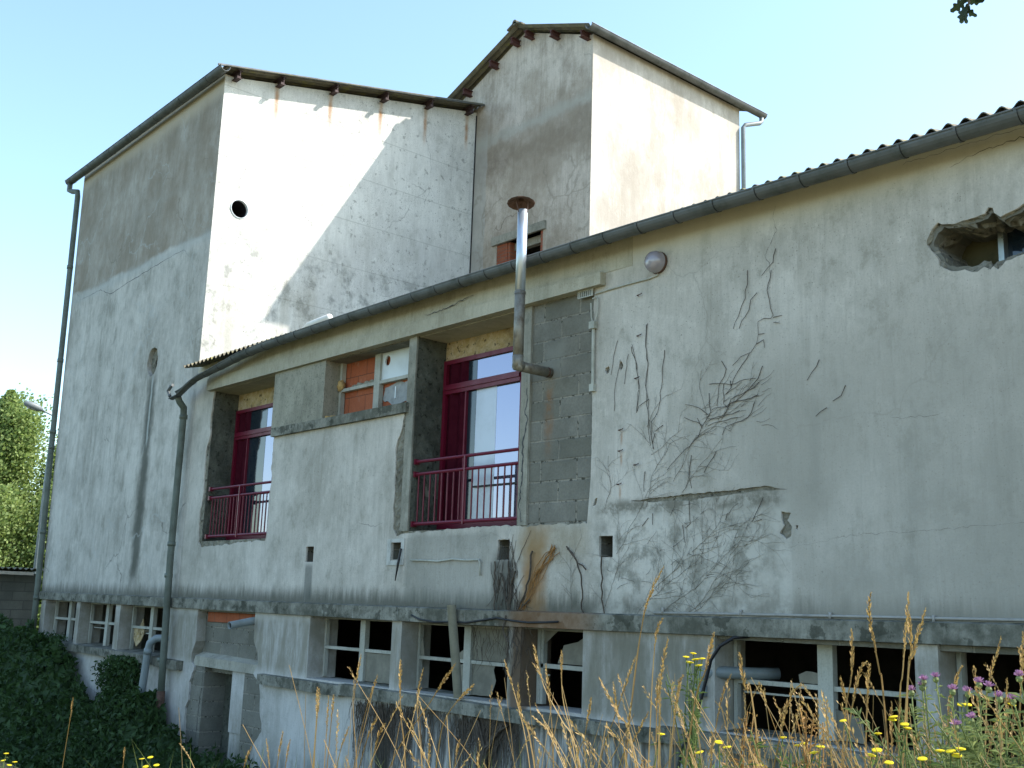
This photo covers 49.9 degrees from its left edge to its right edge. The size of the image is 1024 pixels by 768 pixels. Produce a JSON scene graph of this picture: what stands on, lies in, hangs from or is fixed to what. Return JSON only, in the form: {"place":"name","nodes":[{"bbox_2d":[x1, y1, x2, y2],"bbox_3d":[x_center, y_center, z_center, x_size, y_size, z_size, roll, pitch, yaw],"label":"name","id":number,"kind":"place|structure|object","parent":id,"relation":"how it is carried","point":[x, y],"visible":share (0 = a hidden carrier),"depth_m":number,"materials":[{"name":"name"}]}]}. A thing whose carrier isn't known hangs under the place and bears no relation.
{"place":"outdoors","nodes":[
{"label":"outdoors","id":0,"kind":"place"},
{"bbox_2d":[0,761,17,767],"bbox_3d":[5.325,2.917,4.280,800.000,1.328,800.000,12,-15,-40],"label":"ground","id":1,"kind":"structure","parent":0,"point":[5,765],"depth_m":10.38,"materials":[{"name":"green plant"}]},
{"bbox_2d":[0,753,16,767],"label":"yellow flower plant","id":2,"kind":"object","parent":1,"relation":"on","point":[9,765],"visible":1,"depth_m":6.49,"materials":[{"name":"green plant"}]},
{"bbox_2d":[0,567,43,628],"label":"block shed","id":3,"kind":"structure","parent":1,"relation":"on","point":[17,585],"depth_m":24.50,"materials":[{"name":"grey concrete"}]},
{"bbox_2d":[0,484,49,567],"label":"poplar tree","id":4,"kind":"object","parent":1,"relation":"on","point":[9,517],"visible":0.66,"depth_m":44.74,"materials":[{"name":"green plant"}]},
{"bbox_2d":[0,383,59,619],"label":"poplar tree","id":5,"kind":"object","parent":1,"relation":"on","point":[20,430],"visible":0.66,"depth_m":47.07,"materials":[{"name":"green plant"}]},
{"bbox_2d":[9,480,52,631],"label":"poplar tree","id":6,"kind":"object","parent":1,"relation":"on","point":[33,527],"visible":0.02,"depth_m":45.15,"materials":[{"name":"green plant"}]},
{"bbox_2d":[24,401,51,573],"bbox_3d":[-13.534,4.780,30.389,0.919,8.669,0.213,12,-15,-40],"label":"street lamp","id":7,"kind":"object","parent":1,"relation":"on","point":[33,406],"visible":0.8,"depth_m":30.93,"materials":[{"name":"grey metal"}]},
{"bbox_2d":[22,429,57,558],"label":"poplar tree","id":8,"kind":"object","parent":1,"relation":"on","point":[41,471],"depth_m":48.77,"materials":[{"name":"green plant"}]},
{"bbox_2d":[0,611,93,757],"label":"bramble bush","id":9,"kind":"object","parent":1,"relation":"on","point":[41,687],"visible":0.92,"depth_m":17.98,"materials":[{"name":"green plant"}]},
{"bbox_2d":[0,686,166,767],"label":"bramble bush","id":10,"kind":"object","parent":1,"relation":"on","point":[99,731],"visible":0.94,"depth_m":15.43,"materials":[{"name":"green plant"}]},
{"bbox_2d":[3,722,259,767],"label":"bramble bush","id":11,"kind":"object","parent":1,"relation":"on","point":[163,748],"visible":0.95,"depth_m":14.48,"materials":[{"name":"green plant"}]},
{"bbox_2d":[140,756,158,767],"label":"yellow flower plant","id":12,"kind":"object","parent":1,"relation":"on","point":[146,766],"visible":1,"depth_m":5.54,"materials":[{"name":"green plant"}]},
{"bbox_2d":[31,20,1023,767],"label":"factory building","id":13,"kind":"structure","parent":1,"relation":"on","point":[235,440],"depth_m":12.32,"materials":[{"name":"paint"}]},
{"bbox_2d":[53,600,75,640],"bbox_3d":[-7.852,4.236,19.546,0.062,0.753,1.510,12,-15,-40],"label":"window","id":14,"kind":"structure","parent":13,"relation":"in","point":[70,618],"depth_m":19.55,"materials":[{"name":"paint"}]},
{"bbox_2d":[42,630,141,706],"bbox_3d":[-7.083,4.646,18.060,0.266,1.091,4.630,12,-15,-40],"label":"climbing ivy","id":15,"kind":"object","parent":13,"relation":"attached to","point":[120,673],"visible":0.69,"depth_m":16.80,"materials":[{"name":"green plant"}]},
{"bbox_2d":[87,603,115,645],"bbox_3d":[-6.716,4.027,18.298,0.087,0.740,1.510,12,-15,-40],"label":"window","id":16,"kind":"structure","parent":13,"relation":"in","point":[109,610],"depth_m":18.31,"materials":[{"name":"paint"}]},
{"bbox_2d":[129,605,162,651],"bbox_3d":[-5.526,3.802,16.974,0.087,0.731,1.580,12,-15,-40],"label":"window","id":17,"kind":"structure","parent":13,"relation":"in","point":[137,632],"depth_m":17.28,"materials":[{"name":"paint"}]},
{"bbox_2d":[138,635,168,698],"bbox_3d":[-5.066,4.278,16.001,0.874,1.239,0.149,-1,-12,15],"label":"drain pipe","id":18,"kind":"object","parent":13,"relation":"attached to","point":[150,643],"visible":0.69,"depth_m":16.08,"materials":[{"name":"grey plastic"}]},
{"bbox_2d":[220,674,231,762],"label":"post","id":19,"kind":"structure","parent":13,"relation":"in","point":[224,734],"depth_m":15.18,"materials":[{"name":"grey concrete"}]},
{"bbox_2d":[227,617,254,628],"bbox_3d":[-3.479,3.095,14.265,0.096,0.172,0.450,-8,-15,41],"label":"outlet pipe","id":20,"kind":"object","parent":13,"relation":"attached to","point":[240,623],"visible":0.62,"depth_m":14.19,"materials":[{"name":"grey plastic"}]},
{"bbox_2d":[226,403,273,539],"bbox_3d":[-3.526,1.243,15.571,0.085,1.945,1.845,12,-15,-40],"label":"door","id":21,"kind":"structure","parent":13,"relation":"in","point":[253,441],"depth_m":15.85,"materials":[{"name":"red paint"}]},
{"bbox_2d":[302,314,332,327],"bbox_3d":[-2.837,-0.746,16.101,0.178,0.432,0.928,11,-15,-38],"label":"roof vent","id":22,"kind":"object","parent":13,"relation":"on","point":[320,319],"visible":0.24,"depth_m":15.99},
{"bbox_2d":[322,618,391,683],"bbox_3d":[-1.710,3.084,12.766,0.062,0.708,1.710,12,-15,-40],"label":"window","id":23,"kind":"structure","parent":13,"relation":"in","point":[372,664],"depth_m":12.69,"materials":[{"name":"paint"}]},
{"bbox_2d":[325,347,408,417],"bbox_3d":[-1.688,0.002,13.322,0.260,0.781,1.818,12,-15,-40],"label":"window","id":24,"kind":"structure","parent":13,"relation":"in","point":[397,370],"depth_m":13.28,"materials":[{"name":"paint"}]},
{"bbox_2d":[395,548,401,580],"bbox_3d":[-1.252,1.979,12.058,0.071,0.353,0.039,-2,-12,20],"label":"hanging stick","id":25,"kind":"object","parent":13,"relation":"hanging from","point":[398,560],"visible":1,"depth_m":12.05,"materials":[{"name":"black"}]},
{"bbox_2d":[349,699,521,767],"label":"dead creeper","id":26,"kind":"object","parent":13,"relation":"attached to","point":[381,708],"visible":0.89,"depth_m":11.45,"materials":[{"name":"plant"}]},
{"bbox_2d":[410,558,480,574],"bbox_3d":[-0.707,1.910,11.486,0.019,0.175,1.189,12,-15,-40],"label":"short conduit","id":27,"kind":"object","parent":13,"relation":"attached to","point":[449,560],"visible":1,"depth_m":11.39,"materials":[{"name":"plastic"}]},
{"bbox_2d":[447,604,462,697],"bbox_3d":[-0.575,2.683,11.050,0.200,0.916,0.092,1,-12,6],"label":"leaning pipe","id":28,"kind":"object","parent":13,"relation":"on","point":[454,648],"visible":0.9,"depth_m":11.02,"materials":[{"name":"plastic"}]},
{"bbox_2d":[416,623,508,696],"bbox_3d":[-0.441,2.842,11.353,0.062,0.701,1.740,12,-15,-40],"label":"window","id":29,"kind":"structure","parent":13,"relation":"in","point":[484,680],"depth_m":11.25,"materials":[{"name":"paint"}]},
{"bbox_2d":[437,346,520,529],"bbox_3d":[-0.344,0.618,12.033,0.085,1.965,1.385,12,-15,-40],"label":"door","id":30,"kind":"structure","parent":13,"relation":"in","point":[481,402],"depth_m":12.06,"materials":[{"name":"red paint"}]},
{"bbox_2d":[410,614,558,623],"bbox_3d":[-0.328,2.338,10.858,0.019,0.089,2.253,12,-15,-40],"label":"sagging cable","id":31,"kind":"object","parent":13,"relation":"attached to","point":[518,621],"visible":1,"depth_m":10.71,"materials":[{"name":"black rubber"}]},
{"bbox_2d":[471,716,507,767],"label":"dead creeper","id":32,"kind":"object","parent":13,"relation":"attached to","point":[484,746],"visible":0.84,"depth_m":10.52,"materials":[{"name":"brown plant"}]},
{"bbox_2d":[507,196,553,377],"bbox_3d":[0.173,-0.964,10.798,0.570,1.773,0.275,12,-15,-40],"label":"flue pipe","id":33,"kind":"object","parent":13,"relation":"attached to","point":[522,205],"visible":1,"depth_m":10.65,"materials":[{"name":"metal"}]},
{"bbox_2d":[471,531,604,689],"bbox_3d":[0.181,2.152,10.513,0.276,1.490,2.092,12,-15,-40],"label":"dead creeper","id":34,"kind":"object","parent":13,"relation":"attached to","point":[509,600],"visible":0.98,"depth_m":10.60,"materials":[{"name":"brown plant"}]},
{"bbox_2d":[519,544,559,610],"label":"orange roots","id":35,"kind":"object","parent":13,"relation":"attached to","point":[550,552],"visible":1,"depth_m":10.40,"materials":[{"name":"brown plant"}]},
{"bbox_2d":[536,629,582,703],"bbox_3d":[0.537,2.654,10.285,0.087,0.709,0.840,12,-15,-40],"label":"window","id":36,"kind":"structure","parent":13,"relation":"in","point":[572,653],"depth_m":10.46,"materials":[{"name":"paint"}]},
{"bbox_2d":[578,288,592,298],"bbox_3d":[0.705,-0.863,10.517,0.018,0.072,0.200,12,-15,-40],"label":"vent grille","id":37,"kind":"object","parent":13,"relation":"attached to","point":[585,294],"visible":1,"depth_m":10.52,"materials":[{"name":"plastic"}]},
{"bbox_2d":[589,296,597,391],"bbox_3d":[0.762,-0.381,10.330,0.049,0.917,0.104,12,-15,-40],"label":"cable conduit","id":38,"kind":"object","parent":13,"relation":"attached to","point":[593,325],"visible":1,"depth_m":10.31,"materials":[{"name":"plastic"}]},
{"bbox_2d":[595,274,657,293],"bbox_3d":[1.053,-0.924,10.145,0.016,0.051,0.787,12,-15,-40],"label":"lamp cable","id":39,"kind":"object","parent":13,"relation":"attached to","point":[627,284],"visible":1,"depth_m":10.12,"materials":[{"name":"plastic"}]},
{"bbox_2d":[611,323,653,448],"bbox_3d":[1.077,0.043,9.889,0.009,1.151,0.533,12,-15,-40],"label":"dead creeper","id":40,"kind":"object","parent":13,"relation":"attached to","point":[625,376],"visible":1,"depth_m":9.92,"materials":[{"name":"brown plant"}]},
{"bbox_2d":[644,251,667,273],"bbox_3d":[1.271,-1.097,9.847,0.137,0.208,0.208,12,-15,-40],"label":"wall lamp","id":41,"kind":"object","parent":13,"relation":"attached to","point":[655,262],"visible":1,"depth_m":9.80,"materials":[{"name":"glass"}]},
{"bbox_2d":[559,360,788,615],"bbox_3d":[1.294,0.970,9.415,0.009,2.265,2.553,12,-15,-40],"label":"creeper trace","id":42,"kind":"object","parent":13,"relation":"attached to","point":[687,539],"visible":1,"depth_m":9.11,"materials":[{"name":"grey plant"}]},
{"bbox_2d":[676,636,749,767],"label":"black hose","id":43,"kind":"object","parent":13,"relation":"hanging from","point":[719,646],"visible":0.59,"depth_m":8.65,"materials":[{"name":"rubber"}]},
{"bbox_2d":[608,248,845,592],"bbox_3d":[1.689,0.332,9.109,0.010,2.766,2.434,12,-15,-40],"label":"dead creeper","id":44,"kind":"object","parent":13,"relation":"attached to","point":[730,384],"visible":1,"depth_m":9.10,"materials":[{"name":"brown plant"}]},
{"bbox_2d":[694,666,780,696],"bbox_3d":[1.797,2.377,8.779,0.679,0.242,0.129,1,-12,5],"label":"drain elbow","id":45,"kind":"object","parent":13,"relation":"attached to","point":[726,672],"visible":0.62,"depth_m":8.74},
{"bbox_2d":[733,640,915,743],"bbox_3d":[2.374,2.293,8.258,0.087,0.728,1.700,12,-15,-40],"label":"window","id":46,"kind":"structure","parent":13,"relation":"in","point":[826,678],"depth_m":8.24,"materials":[{"name":"paint"}]},
{"bbox_2d":[653,607,1023,621],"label":"wall tube","id":47,"kind":"object","parent":13,"relation":"on","point":[933,618],"depth_m":7.95,"materials":[{"name":"grey metal"}]},
{"bbox_2d":[956,652,1022,739],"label":"window","id":48,"kind":"structure","parent":13,"relation":"in","point":[960,657],"depth_m":7.48,"materials":[{"name":"paint"}]},
{"bbox_2d":[997,228,1023,260],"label":"window","id":49,"kind":"structure","parent":13,"relation":"in","point":[1012,243],"depth_m":7.86,"materials":[{"name":"grey metal"}]},
{"bbox_2d":[636,759,653,767],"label":"seed plant","id":50,"kind":"object","parent":1,"relation":"on","point":[645,763],"visible":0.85,"depth_m":2.91,"materials":[{"name":"plant"}]},
{"bbox_2d":[649,733,664,767],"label":"yellow flower plant","id":51,"kind":"object","parent":1,"relation":"on","point":[661,734],"visible":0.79,"depth_m":3.38,"materials":[{"name":"green plant"}]},
{"bbox_2d":[663,652,708,767],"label":"yellow flower plant","id":52,"kind":"object","parent":1,"relation":"on","point":[697,716],"visible":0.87,"depth_m":4.04,"materials":[{"name":"green plant"}]},
{"bbox_2d":[678,751,742,767],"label":"green weed","id":53,"kind":"object","parent":1,"relation":"on","point":[683,762],"visible":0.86,"depth_m":3.15,"materials":[{"name":"green plant"}]},
{"bbox_2d":[695,740,730,767],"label":"yellow flower plant","id":54,"kind":"object","parent":1,"relation":"on","point":[718,742],"visible":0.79,"depth_m":2.98,"materials":[{"name":"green plant"}]},
{"bbox_2d":[723,712,765,767],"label":"seed plant","id":55,"kind":"object","parent":1,"relation":"on","point":[744,747],"visible":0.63,"depth_m":3.39,"materials":[{"name":"brown plant"}]},
{"bbox_2d":[747,730,805,767],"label":"green weed","id":56,"kind":"object","parent":1,"relation":"on","point":[763,746],"visible":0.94,"depth_m":2.99,"materials":[{"name":"green plant"}]},
{"bbox_2d":[755,745,824,767],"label":"yellow flower plant","id":57,"kind":"object","parent":1,"relation":"on","point":[813,752],"visible":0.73,"depth_m":2.87,"materials":[{"name":"green plant"}]},
{"bbox_2d":[773,736,807,767],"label":"yellow flower plant","id":58,"kind":"object","parent":1,"relation":"on","point":[782,738],"visible":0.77,"depth_m":3.25,"materials":[{"name":"green plant"}]},
{"bbox_2d":[754,706,855,767],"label":"seed plant","id":59,"kind":"object","parent":1,"relation":"on","point":[805,720],"visible":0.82,"depth_m":3.01,"materials":[{"name":"plant"}]},
{"bbox_2d":[839,719,881,767],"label":"yellow flower plant","id":60,"kind":"object","parent":1,"relation":"on","point":[845,720],"visible":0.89,"depth_m":3.23,"materials":[{"name":"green plant"}]},
{"bbox_2d":[868,748,893,767],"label":"yellow flower plant","id":61,"kind":"object","parent":1,"relation":"on","point":[888,762],"visible":0.82,"depth_m":2.53,"materials":[{"name":"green plant"}]},
{"bbox_2d":[888,715,910,767],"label":"yellow flower plant","id":62,"kind":"object","parent":1,"relation":"on","point":[893,720],"visible":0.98,"depth_m":2.91,"materials":[{"name":"green plant"}]},
{"bbox_2d":[844,672,988,767],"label":"thistle","id":63,"kind":"object","parent":1,"relation":"on","point":[922,683],"visible":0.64,"depth_m":3.07,"materials":[{"name":"green plant"}]},
{"bbox_2d":[917,747,965,767],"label":"yellow flower plant","id":64,"kind":"object","parent":1,"relation":"on","point":[950,751],"visible":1,"depth_m":2.61,"materials":[{"name":"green plant"}]},
{"bbox_2d":[907,690,1020,767],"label":"thistle","id":65,"kind":"object","parent":1,"relation":"on","point":[970,720],"visible":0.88,"depth_m":2.67,"materials":[{"name":"green plant"}]},
{"bbox_2d":[957,703,977,752],"bbox_3d":[1.255,1.387,3.027,0.107,0.986,0.088,0,-12,10],"label":"yellow flower plant","id":66,"kind":"object","parent":1,"relation":"on","point":[964,704],"visible":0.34,"depth_m":3.10,"materials":[{"name":"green plant"}]},
{"bbox_2d":[922,677,1021,767],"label":"thistle","id":67,"kind":"object","parent":1,"relation":"on","point":[979,685],"visible":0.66,"depth_m":2.82,"materials":[{"name":"green plant"}]},
{"bbox_2d":[927,670,1023,767],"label":"thistle","id":68,"kind":"object","parent":1,"relation":"on","point":[1014,695],"visible":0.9,"depth_m":2.71,"materials":[{"name":"green plant"}]},
{"bbox_2d":[993,703,1020,767],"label":"weed","id":69,"kind":"object","parent":1,"relation":"on","point":[1008,729],"visible":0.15,"depth_m":3.10,"materials":[{"name":"green plant"}]},
{"bbox_2d":[994,718,1023,766],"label":"green weed","id":70,"kind":"object","parent":1,"relation":"on","point":[1010,746],"visible":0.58,"depth_m":2.71,"materials":[{"name":"green plant"}]},
{"bbox_2d":[93,727,894,767],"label":"green grass","id":71,"kind":"structure","parent":0,"point":[500,761],"depth_m":4.02,"materials":[{"name":"green plant"}]},
{"bbox_2d":[0,0,1023,488],"label":"sky","id":72,"kind":"structure","parent":0,"point":[832,79],"materials":[{"name":"blue"}]},
{"bbox_2d":[62,567,1023,767],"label":"dry grass","id":73,"kind":"structure","parent":0,"point":[907,625],"depth_m":3.27,"materials":[{"name":"beige plant"}]},
{"bbox_2d":[950,0,984,23],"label":"oak branch","id":74,"kind":"object","parent":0,"point":[965,11],"visible":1,"depth_m":2.50,"materials":[{"name":"green plant"}]}
]}

